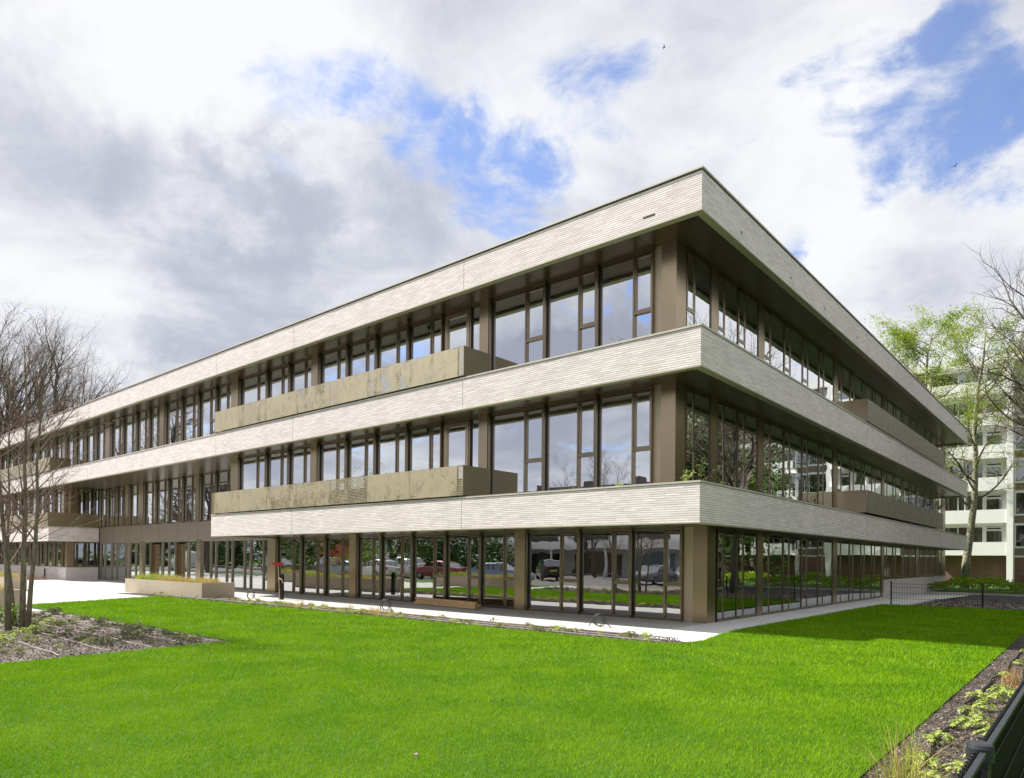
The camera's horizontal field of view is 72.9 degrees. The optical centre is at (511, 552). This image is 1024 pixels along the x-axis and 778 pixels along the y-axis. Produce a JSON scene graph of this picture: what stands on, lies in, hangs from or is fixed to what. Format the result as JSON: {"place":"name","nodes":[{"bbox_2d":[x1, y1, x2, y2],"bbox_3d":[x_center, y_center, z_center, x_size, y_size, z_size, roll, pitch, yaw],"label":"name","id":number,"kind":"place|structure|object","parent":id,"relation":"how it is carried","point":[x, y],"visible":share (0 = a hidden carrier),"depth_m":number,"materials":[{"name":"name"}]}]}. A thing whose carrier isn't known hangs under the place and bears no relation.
{"place":"outdoors","nodes":[
{"label":"outdoors","id":0,"kind":"place"},
{"bbox_2d":[133,572,222,582],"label":"planter grass","id":1,"kind":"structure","parent":0,"point":[160,577],"depth_m":30.00,"materials":[{"name":"plant"}]},
{"bbox_2d":[0,579,704,633],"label":"entrance paving","id":2,"kind":"structure","parent":0,"point":[50,591],"depth_m":24.00,"materials":[{"name":"grey concrete"}]},
{"bbox_2d":[125,578,234,597],"bbox_3d":[-14.676,1.531,30.288,7.600,0.630,1.361,0,-1,40],"label":"planter box","id":3,"kind":"object","parent":2,"relation":"on","point":[190,589],"visible":0.72,"depth_m":28.47,"materials":[{"name":"concrete"}]},
{"bbox_2d":[414,597,480,608],"bbox_3d":[-2.344,1.780,24.641,0.325,0.226,3.718,1,-1,-41],"label":"bench","id":4,"kind":"object","parent":2,"relation":"on","point":[450,603],"visible":1,"depth_m":24.32,"materials":[{"name":"brown wood"}]},
{"bbox_2d":[118,593,687,643],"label":"border mulch","id":5,"kind":"object","parent":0,"point":[230,601],"visible":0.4,"depth_m":17.76,"materials":[{"name":"brown plant"}]},
{"bbox_2d":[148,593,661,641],"bbox_3d":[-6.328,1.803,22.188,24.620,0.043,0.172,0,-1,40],"label":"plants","id":6,"kind":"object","parent":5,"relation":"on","point":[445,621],"visible":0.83,"depth_m":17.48,"materials":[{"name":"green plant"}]},
{"bbox_2d":[0,595,1023,777],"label":"lawn","id":7,"kind":"structure","parent":0,"point":[530,742],"depth_m":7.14,"materials":[{"name":"plant"}]},
{"bbox_2d":[0,610,230,662],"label":"corner bed","id":8,"kind":"object","parent":7,"relation":"in","point":[39,634],"visible":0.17,"depth_m":13.55,"materials":[{"name":"brown soil"}]},
{"bbox_2d":[0,301,126,631],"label":"multi stem tree","id":9,"kind":"object","parent":8,"relation":"on","point":[25,616],"visible":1,"depth_m":15.27,"materials":[{"name":"brown plant"}]},
{"bbox_2d":[0,0,1023,429],"label":"sky","id":10,"kind":"structure","parent":0,"point":[194,180],"materials":[{"name":"white"}]},
{"bbox_2d":[640,594,967,641],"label":"side path","id":11,"kind":"structure","parent":0,"point":[698,632],"depth_m":20.79,"materials":[{"name":"grey concrete"}]},
{"bbox_2d":[834,713,965,777],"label":"ornamental grass","id":12,"kind":"object","parent":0,"point":[901,771],"depth_m":4.84,"materials":[{"name":"plant"}]},
{"bbox_2d":[861,634,1023,777],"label":"bark mulch","id":13,"kind":"object","parent":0,"point":[956,733],"visible":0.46,"depth_m":7.14,"materials":[{"name":"wood"}]},
{"bbox_2d":[955,669,1023,777],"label":"slatted fence","id":14,"kind":"object","parent":13,"relation":"on","point":[997,751],"visible":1,"depth_m":3.25,"materials":[{"name":"metal"}]},
{"bbox_2d":[910,599,1023,610],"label":"bare soil","id":15,"kind":"structure","parent":0,"point":[963,603],"depth_m":29.63,"materials":[{"name":"brown soil"}]},
{"bbox_2d":[890,581,1023,609],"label":"fence","id":16,"kind":"object","parent":15,"relation":"on","point":[947,594],"visible":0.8,"depth_m":25.77,"materials":[{"name":"metal"}]},
{"bbox_2d":[944,243,1023,454],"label":"bare tree","id":17,"kind":"object","parent":15,"relation":"on","point":[1018,384],"visible":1,"depth_m":29.08,"materials":[{"name":"brown plant"}]},
{"bbox_2d":[931,583,1023,594],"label":"planted ground","id":18,"kind":"structure","parent":0,"point":[991,590],"depth_m":44.37,"materials":[{"name":"green plant"}]},
{"bbox_2d":[864,296,1010,439],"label":"birch tree","id":19,"kind":"object","parent":18,"relation":"on","point":[906,338],"visible":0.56,"depth_m":55.92,"materials":[{"name":"green plant"}]},
{"bbox_2d":[909,351,1023,584],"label":"apartment block","id":20,"kind":"structure","parent":18,"relation":"on","point":[998,546],"depth_m":58.55,"materials":[{"name":"white paint"}]},
{"bbox_2d":[917,296,1023,587],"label":"birch tree","id":21,"kind":"object","parent":18,"relation":"on","point":[966,560],"visible":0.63,"depth_m":49.34,"materials":[{"name":"green plant"}]},
{"bbox_2d":[927,576,1023,593],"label":"hedge","id":22,"kind":"object","parent":18,"relation":"on","point":[1017,586],"visible":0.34,"depth_m":41.71,"materials":[{"name":"green plant"}]},
{"bbox_3d":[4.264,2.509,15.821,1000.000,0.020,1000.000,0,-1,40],"label":"ground","id":23,"kind":"structure","parent":0,"visible":0},
{"bbox_2d":[0,290,107,433],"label":"bare tree","id":24,"kind":"object","parent":23,"relation":"on","point":[29,382],"visible":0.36,"depth_m":71.54,"materials":[{"name":"brown plant"}]},
{"bbox_2d":[0,305,131,434],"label":"bare tree","id":25,"kind":"object","parent":23,"relation":"on","point":[86,389],"visible":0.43,"depth_m":73.30,"materials":[{"name":"brown plant"}]},
{"bbox_2d":[0,165,967,623],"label":"office building","id":26,"kind":"structure","parent":23,"relation":"on","point":[400,441],"depth_m":22.93,"materials":[{"name":"brick"}]},
{"bbox_2d":[110,417,121,456],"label":"window","id":27,"kind":"structure","parent":26,"relation":"in","point":[116,432],"depth_m":41.40,"materials":[{"name":"glass"}]},
{"bbox_2d":[122,412,135,454],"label":"window","id":28,"kind":"structure","parent":26,"relation":"in","point":[128,421],"depth_m":40.19,"materials":[{"name":"glass"}]},
{"bbox_2d":[128,483,138,525],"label":"window","id":29,"kind":"structure","parent":26,"relation":"in","point":[133,488],"depth_m":44.25,"materials":[{"name":"glass"}]},
{"bbox_2d":[135,407,148,451],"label":"window","id":30,"kind":"structure","parent":26,"relation":"in","point":[141,430],"depth_m":39.01,"materials":[{"name":"glass"}]},
{"bbox_2d":[143,481,154,524],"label":"window","id":31,"kind":"structure","parent":26,"relation":"in","point":[149,487],"depth_m":42.75,"materials":[{"name":"glass"}]},
{"bbox_2d":[148,405,159,448],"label":"window","id":32,"kind":"structure","parent":26,"relation":"in","point":[154,412],"depth_m":37.94,"materials":[{"name":"glass"}]},
{"bbox_2d":[150,541,161,574],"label":"entrance door","id":33,"kind":"structure","parent":26,"relation":"in","point":[155,549],"depth_m":42.44,"materials":[{"name":"brown wood"}]},
{"bbox_2d":[155,479,167,523],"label":"window","id":34,"kind":"structure","parent":26,"relation":"in","point":[161,486],"depth_m":41.63,"materials":[{"name":"glass"}]},
{"bbox_2d":[164,398,180,444],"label":"window","id":35,"kind":"structure","parent":26,"relation":"in","point":[172,409],"depth_m":36.46,"materials":[{"name":"glass"}]},
{"bbox_2d":[167,477,181,522],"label":"window","id":36,"kind":"structure","parent":26,"relation":"in","point":[174,510],"depth_m":40.44,"materials":[{"name":"glass"}]},
{"bbox_2d":[175,540,187,577],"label":"entrance door","id":37,"kind":"structure","parent":26,"relation":"in","point":[181,550],"depth_m":40.20,"materials":[{"name":"brown wood"}]},
{"bbox_2d":[181,475,194,522],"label":"window","id":38,"kind":"structure","parent":26,"relation":"in","point":[188,482],"depth_m":39.31,"materials":[{"name":"glass"}]},
{"bbox_2d":[180,392,197,440],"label":"window","id":39,"kind":"structure","parent":26,"relation":"in","point":[189,404],"depth_m":35.21,"materials":[{"name":"glass"}]},
{"bbox_2d":[197,387,214,437],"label":"window","id":40,"kind":"structure","parent":26,"relation":"in","point":[206,398],"depth_m":34.03,"materials":[{"name":"glass"}]},
{"bbox_2d":[199,472,214,521],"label":"window","id":41,"kind":"structure","parent":26,"relation":"in","point":[207,480],"depth_m":37.94,"materials":[{"name":"glass"}]},
{"bbox_2d":[215,539,225,581],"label":"window","id":42,"kind":"structure","parent":26,"relation":"in","point":[220,544],"depth_m":36.81,"materials":[{"name":"clear glass"}]},
{"bbox_2d":[215,382,230,433],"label":"window","id":43,"kind":"structure","parent":26,"relation":"in","point":[222,392],"depth_m":32.96,"materials":[{"name":"glass"}]},
{"bbox_2d":[231,539,243,589],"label":"window","id":44,"kind":"structure","parent":26,"relation":"in","point":[237,566],"depth_m":35.60,"materials":[{"name":"clear glass"}]},
{"bbox_2d":[237,453,264,508],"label":"window","id":45,"kind":"structure","parent":26,"relation":"in","point":[251,469],"depth_m":31.16,"materials":[{"name":"glass"}]},
{"bbox_2d":[238,371,265,424],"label":"window","id":46,"kind":"structure","parent":26,"relation":"in","point":[252,388],"depth_m":31.19,"materials":[{"name":"glass"}]},
{"bbox_2d":[250,538,262,590],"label":"window","id":47,"kind":"structure","parent":26,"relation":"in","point":[256,545],"depth_m":34.42,"materials":[{"name":"clear glass"}]},
{"bbox_2d":[265,449,286,507],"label":"window","id":48,"kind":"structure","parent":26,"relation":"in","point":[275,461],"depth_m":29.81,"materials":[{"name":"glass"}]},
{"bbox_2d":[265,364,287,419],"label":"window","id":49,"kind":"structure","parent":26,"relation":"in","point":[276,378],"depth_m":29.86,"materials":[{"name":"glass"}]},
{"bbox_2d":[275,536,299,593],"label":"window","id":50,"kind":"structure","parent":26,"relation":"in","point":[287,548],"depth_m":32.51,"materials":[{"name":"glass"}]},
{"bbox_2d":[287,444,310,504],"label":"window","id":51,"kind":"structure","parent":26,"relation":"in","point":[298,458],"depth_m":28.71,"materials":[{"name":"glass"}]},
{"bbox_2d":[288,355,311,410],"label":"window","id":52,"kind":"structure","parent":26,"relation":"in","point":[299,372],"depth_m":28.71,"materials":[{"name":"glass"}]},
{"bbox_2d":[299,536,323,595],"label":"window","id":53,"kind":"structure","parent":26,"relation":"in","point":[311,547],"depth_m":31.30,"materials":[{"name":"glass"}]},
{"bbox_2d":[317,439,344,503],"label":"window","id":54,"kind":"structure","parent":26,"relation":"in","point":[330,455],"depth_m":27.19,"materials":[{"name":"glass"}]},
{"bbox_2d":[318,346,345,404],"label":"window","id":55,"kind":"structure","parent":26,"relation":"in","point":[332,363],"depth_m":27.29,"materials":[{"name":"glass"}]},
{"bbox_2d":[323,535,348,597],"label":"window","id":56,"kind":"structure","parent":26,"relation":"in","point":[336,548],"depth_m":30.08,"materials":[{"name":"glass"}]},
{"bbox_2d":[344,433,373,501],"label":"window","id":57,"kind":"structure","parent":26,"relation":"in","point":[359,451],"depth_m":26.07,"materials":[{"name":"glass"}]},
{"bbox_2d":[346,335,374,395],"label":"window","id":58,"kind":"structure","parent":26,"relation":"in","point":[360,356],"depth_m":26.08,"materials":[{"name":"glass"}]},
{"bbox_2d":[356,534,379,599],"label":"window","id":59,"kind":"structure","parent":26,"relation":"in","point":[367,546],"depth_m":28.68,"materials":[{"name":"glass"}]},
{"bbox_2d":[373,428,405,498],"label":"window","id":60,"kind":"structure","parent":26,"relation":"in","point":[390,446],"depth_m":24.90,"materials":[{"name":"glass"}]},
{"bbox_2d":[374,325,406,394],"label":"window","id":61,"kind":"structure","parent":26,"relation":"in","point":[390,347],"depth_m":24.93,"materials":[{"name":"glass"}]},
{"bbox_2d":[379,534,410,601],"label":"window","id":62,"kind":"structure","parent":26,"relation":"in","point":[395,549],"depth_m":27.54,"materials":[{"name":"glass"}]},
{"bbox_2d":[405,422,441,491],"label":"window","id":63,"kind":"structure","parent":26,"relation":"in","point":[423,443],"depth_m":23.73,"materials":[{"name":"glass"}]},
{"bbox_2d":[406,314,442,382],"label":"window","id":64,"kind":"structure","parent":26,"relation":"in","point":[424,338],"depth_m":23.76,"materials":[{"name":"glass"}]},
{"bbox_2d":[410,533,443,601],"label":"window","id":65,"kind":"structure","parent":26,"relation":"in","point":[427,549],"depth_m":26.33,"materials":[{"name":"glass"}]},
{"bbox_2d":[442,418,468,492],"bbox_3d":[-1.802,-2.948,22.712,1.248,2.798,0.170,0,-1,40],"label":"balcony door","id":66,"kind":"structure","parent":26,"relation":"in","point":[455,433],"depth_m":22.72,"materials":[{"name":"clear glass"}]},
{"bbox_2d":[443,305,470,376],"bbox_3d":[-1.768,-6.548,22.743,1.248,2.798,0.170,0,-1,40],"label":"balcony door","id":67,"kind":"structure","parent":26,"relation":"in","point":[456,324],"depth_m":22.75,"materials":[{"name":"clear glass"}]},
{"bbox_2d":[444,532,478,603],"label":"window","id":68,"kind":"structure","parent":26,"relation":"in","point":[461,550],"depth_m":25.14,"materials":[{"name":"glass"}]},
{"bbox_2d":[469,416,478,466],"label":"window","id":69,"kind":"structure","parent":26,"relation":"in","point":[473,421],"depth_m":22.21,"materials":[{"name":"glass"}]},
{"bbox_2d":[470,303,479,349],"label":"window","id":70,"kind":"structure","parent":26,"relation":"in","point":[475,309],"depth_m":22.23,"materials":[{"name":"glass"}]},
{"bbox_2d":[479,531,514,608],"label":"window","id":71,"kind":"structure","parent":26,"relation":"in","point":[496,549],"depth_m":24.03,"materials":[{"name":"glass"}]},
{"bbox_2d":[488,404,542,494],"bbox_3d":[0.146,-2.944,21.004,2.168,2.798,0.240,0,-1,40],"label":"window","id":72,"kind":"structure","parent":26,"relation":"in","point":[515,437],"depth_m":21.04,"materials":[{"name":"glass"}]},
{"bbox_2d":[489,281,543,370],"bbox_3d":[0.180,-6.544,21.035,2.168,2.798,0.240,0,-1,40],"label":"window","id":73,"kind":"structure","parent":26,"relation":"in","point":[516,319],"depth_m":21.09,"materials":[{"name":"glass"}]},
{"bbox_2d":[525,530,577,613],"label":"window","id":74,"kind":"structure","parent":26,"relation":"in","point":[551,556],"depth_m":22.48,"materials":[{"name":"glass"}]},
{"bbox_2d":[542,395,594,490],"bbox_3d":[1.664,-2.941,19.709,1.818,2.798,0.240,0,-1,40],"label":"window","id":75,"kind":"structure","parent":26,"relation":"in","point":[569,425],"depth_m":19.76,"materials":[{"name":"glass"}]},
{"bbox_2d":[544,264,595,358],"bbox_3d":[1.698,-6.541,19.741,1.818,2.798,0.240,0,-1,40],"label":"window","id":76,"kind":"structure","parent":26,"relation":"in","point":[569,300],"depth_m":19.80,"materials":[{"name":"glass"}]},
{"bbox_2d":[577,528,629,617],"bbox_3d":[2.844,0.608,21.140,1.868,2.648,0.240,0,-1,40],"label":"window","id":77,"kind":"structure","parent":26,"relation":"in","point":[603,554],"depth_m":21.18,"materials":[{"name":"glass"}]},
{"bbox_2d":[595,385,653,486],"bbox_3d":[3.018,-2.939,18.554,1.738,2.798,0.240,0,-1,40],"label":"window","id":78,"kind":"structure","parent":26,"relation":"in","point":[623,419],"depth_m":18.58,"materials":[{"name":"glass"}]},
{"bbox_2d":[596,246,654,346],"bbox_3d":[3.052,-6.538,18.585,1.738,2.798,0.240,0,-1,40],"label":"window","id":79,"kind":"structure","parent":26,"relation":"in","point":[625,286],"depth_m":18.61,"materials":[{"name":"glass"}]},
{"bbox_2d":[630,527,683,621],"bbox_3d":[4.187,0.610,19.994,1.658,2.648,0.240,0,-1,40],"label":"window","id":80,"kind":"structure","parent":26,"relation":"in","point":[656,554],"depth_m":20.01,"materials":[{"name":"glass"}]},
{"bbox_2d":[685,385,710,481],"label":"window","id":81,"kind":"structure","parent":26,"relation":"in","point":[697,403],"depth_m":18.46,"materials":[{"name":"glass"}]},
{"bbox_2d":[686,247,711,327],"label":"window","id":82,"kind":"structure","parent":26,"relation":"in","point":[698,270],"depth_m":18.45,"materials":[{"name":"glass"}]},
{"bbox_2d":[715,527,736,621],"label":"window","id":83,"kind":"structure","parent":26,"relation":"in","point":[726,538],"depth_m":19.87,"materials":[{"name":"glass"}]},
{"bbox_2d":[717,399,737,487],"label":"window","id":84,"kind":"structure","parent":26,"relation":"in","point":[727,414],"depth_m":19.94,"materials":[{"name":"glass"}]},
{"bbox_2d":[718,270,738,343],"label":"window","id":85,"kind":"structure","parent":26,"relation":"in","point":[728,290],"depth_m":19.98,"materials":[{"name":"glass"}]},
{"bbox_2d":[737,529,756,618],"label":"window","id":86,"kind":"structure","parent":26,"relation":"in","point":[746,539],"depth_m":21.01,"materials":[{"name":"glass"}]},
{"bbox_2d":[738,408,757,491],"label":"window","id":87,"kind":"structure","parent":26,"relation":"in","point":[747,421],"depth_m":21.06,"materials":[{"name":"glass"}]},
{"bbox_2d":[738,286,758,356],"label":"window","id":88,"kind":"structure","parent":26,"relation":"in","point":[748,338],"depth_m":21.11,"materials":[{"name":"glass"}]},
{"bbox_2d":[762,532,783,614],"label":"window","id":89,"kind":"structure","parent":26,"relation":"in","point":[772,581],"depth_m":22.66,"materials":[{"name":"glass"}]},
{"bbox_2d":[763,419,783,496],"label":"window","id":90,"kind":"structure","parent":26,"relation":"in","point":[773,433],"depth_m":22.72,"materials":[{"name":"glass"}]},
{"bbox_2d":[764,305,784,371],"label":"window","id":91,"kind":"structure","parent":26,"relation":"in","point":[774,325],"depth_m":22.77,"materials":[{"name":"glass"}]},
{"bbox_2d":[783,534,801,611],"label":"window","id":92,"kind":"structure","parent":26,"relation":"in","point":[792,544],"depth_m":24.12,"materials":[{"name":"glass"}]},
{"bbox_2d":[784,427,802,500],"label":"window","id":93,"kind":"structure","parent":26,"relation":"in","point":[792,439],"depth_m":24.11,"materials":[{"name":"glass"}]},
{"bbox_2d":[784,321,802,382],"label":"window","id":94,"kind":"structure","parent":26,"relation":"in","point":[793,338],"depth_m":24.17,"materials":[{"name":"glass"}]},
{"bbox_2d":[802,536,817,608],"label":"window","id":95,"kind":"structure","parent":26,"relation":"in","point":[809,544],"depth_m":25.52,"materials":[{"name":"glass"}]},
{"bbox_2d":[802,435,818,503],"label":"window","id":96,"kind":"structure","parent":26,"relation":"in","point":[810,447],"depth_m":25.59,"materials":[{"name":"glass"}]},
{"bbox_2d":[803,335,818,392],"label":"window","id":97,"kind":"structure","parent":26,"relation":"in","point":[810,349],"depth_m":25.58,"materials":[{"name":"glass"}]},
{"bbox_2d":[818,537,832,606],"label":"window","id":98,"kind":"structure","parent":26,"relation":"in","point":[825,545],"depth_m":26.99,"materials":[{"name":"glass"}]},
{"bbox_2d":[818,442,833,507],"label":"window","id":99,"kind":"structure","parent":26,"relation":"in","point":[825,452],"depth_m":26.97,"materials":[{"name":"glass"}]},
{"bbox_2d":[819,347,833,401],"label":"window","id":100,"kind":"structure","parent":26,"relation":"in","point":[826,362],"depth_m":27.05,"materials":[{"name":"glass"}]},
{"bbox_2d":[837,450,849,490],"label":"window","id":101,"kind":"structure","parent":26,"relation":"in","point":[843,459],"depth_m":28.84,"materials":[{"name":"glass"}]},
{"bbox_2d":[837,539,849,603],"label":"window","id":102,"kind":"structure","parent":26,"relation":"in","point":[843,546],"depth_m":28.86,"materials":[{"name":"glass"}]},
{"bbox_2d":[838,362,850,401],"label":"window","id":103,"kind":"structure","parent":26,"relation":"in","point":[844,374],"depth_m":28.83,"materials":[{"name":"glass"}]},
{"bbox_2d":[849,540,860,601],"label":"window","id":104,"kind":"structure","parent":26,"relation":"in","point":[855,546],"depth_m":30.25,"materials":[{"name":"glass"}]},
{"bbox_2d":[850,456,861,490],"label":"window","id":105,"kind":"structure","parent":26,"relation":"in","point":[855,464],"depth_m":30.24,"materials":[{"name":"glass"}]},
{"bbox_2d":[861,541,871,599],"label":"window","id":106,"kind":"structure","parent":26,"relation":"in","point":[866,547],"depth_m":31.67,"materials":[{"name":"glass"}]},
{"bbox_2d":[872,542,881,598],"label":"window","id":107,"kind":"structure","parent":26,"relation":"in","point":[876,547],"depth_m":33.07,"materials":[{"name":"glass"}]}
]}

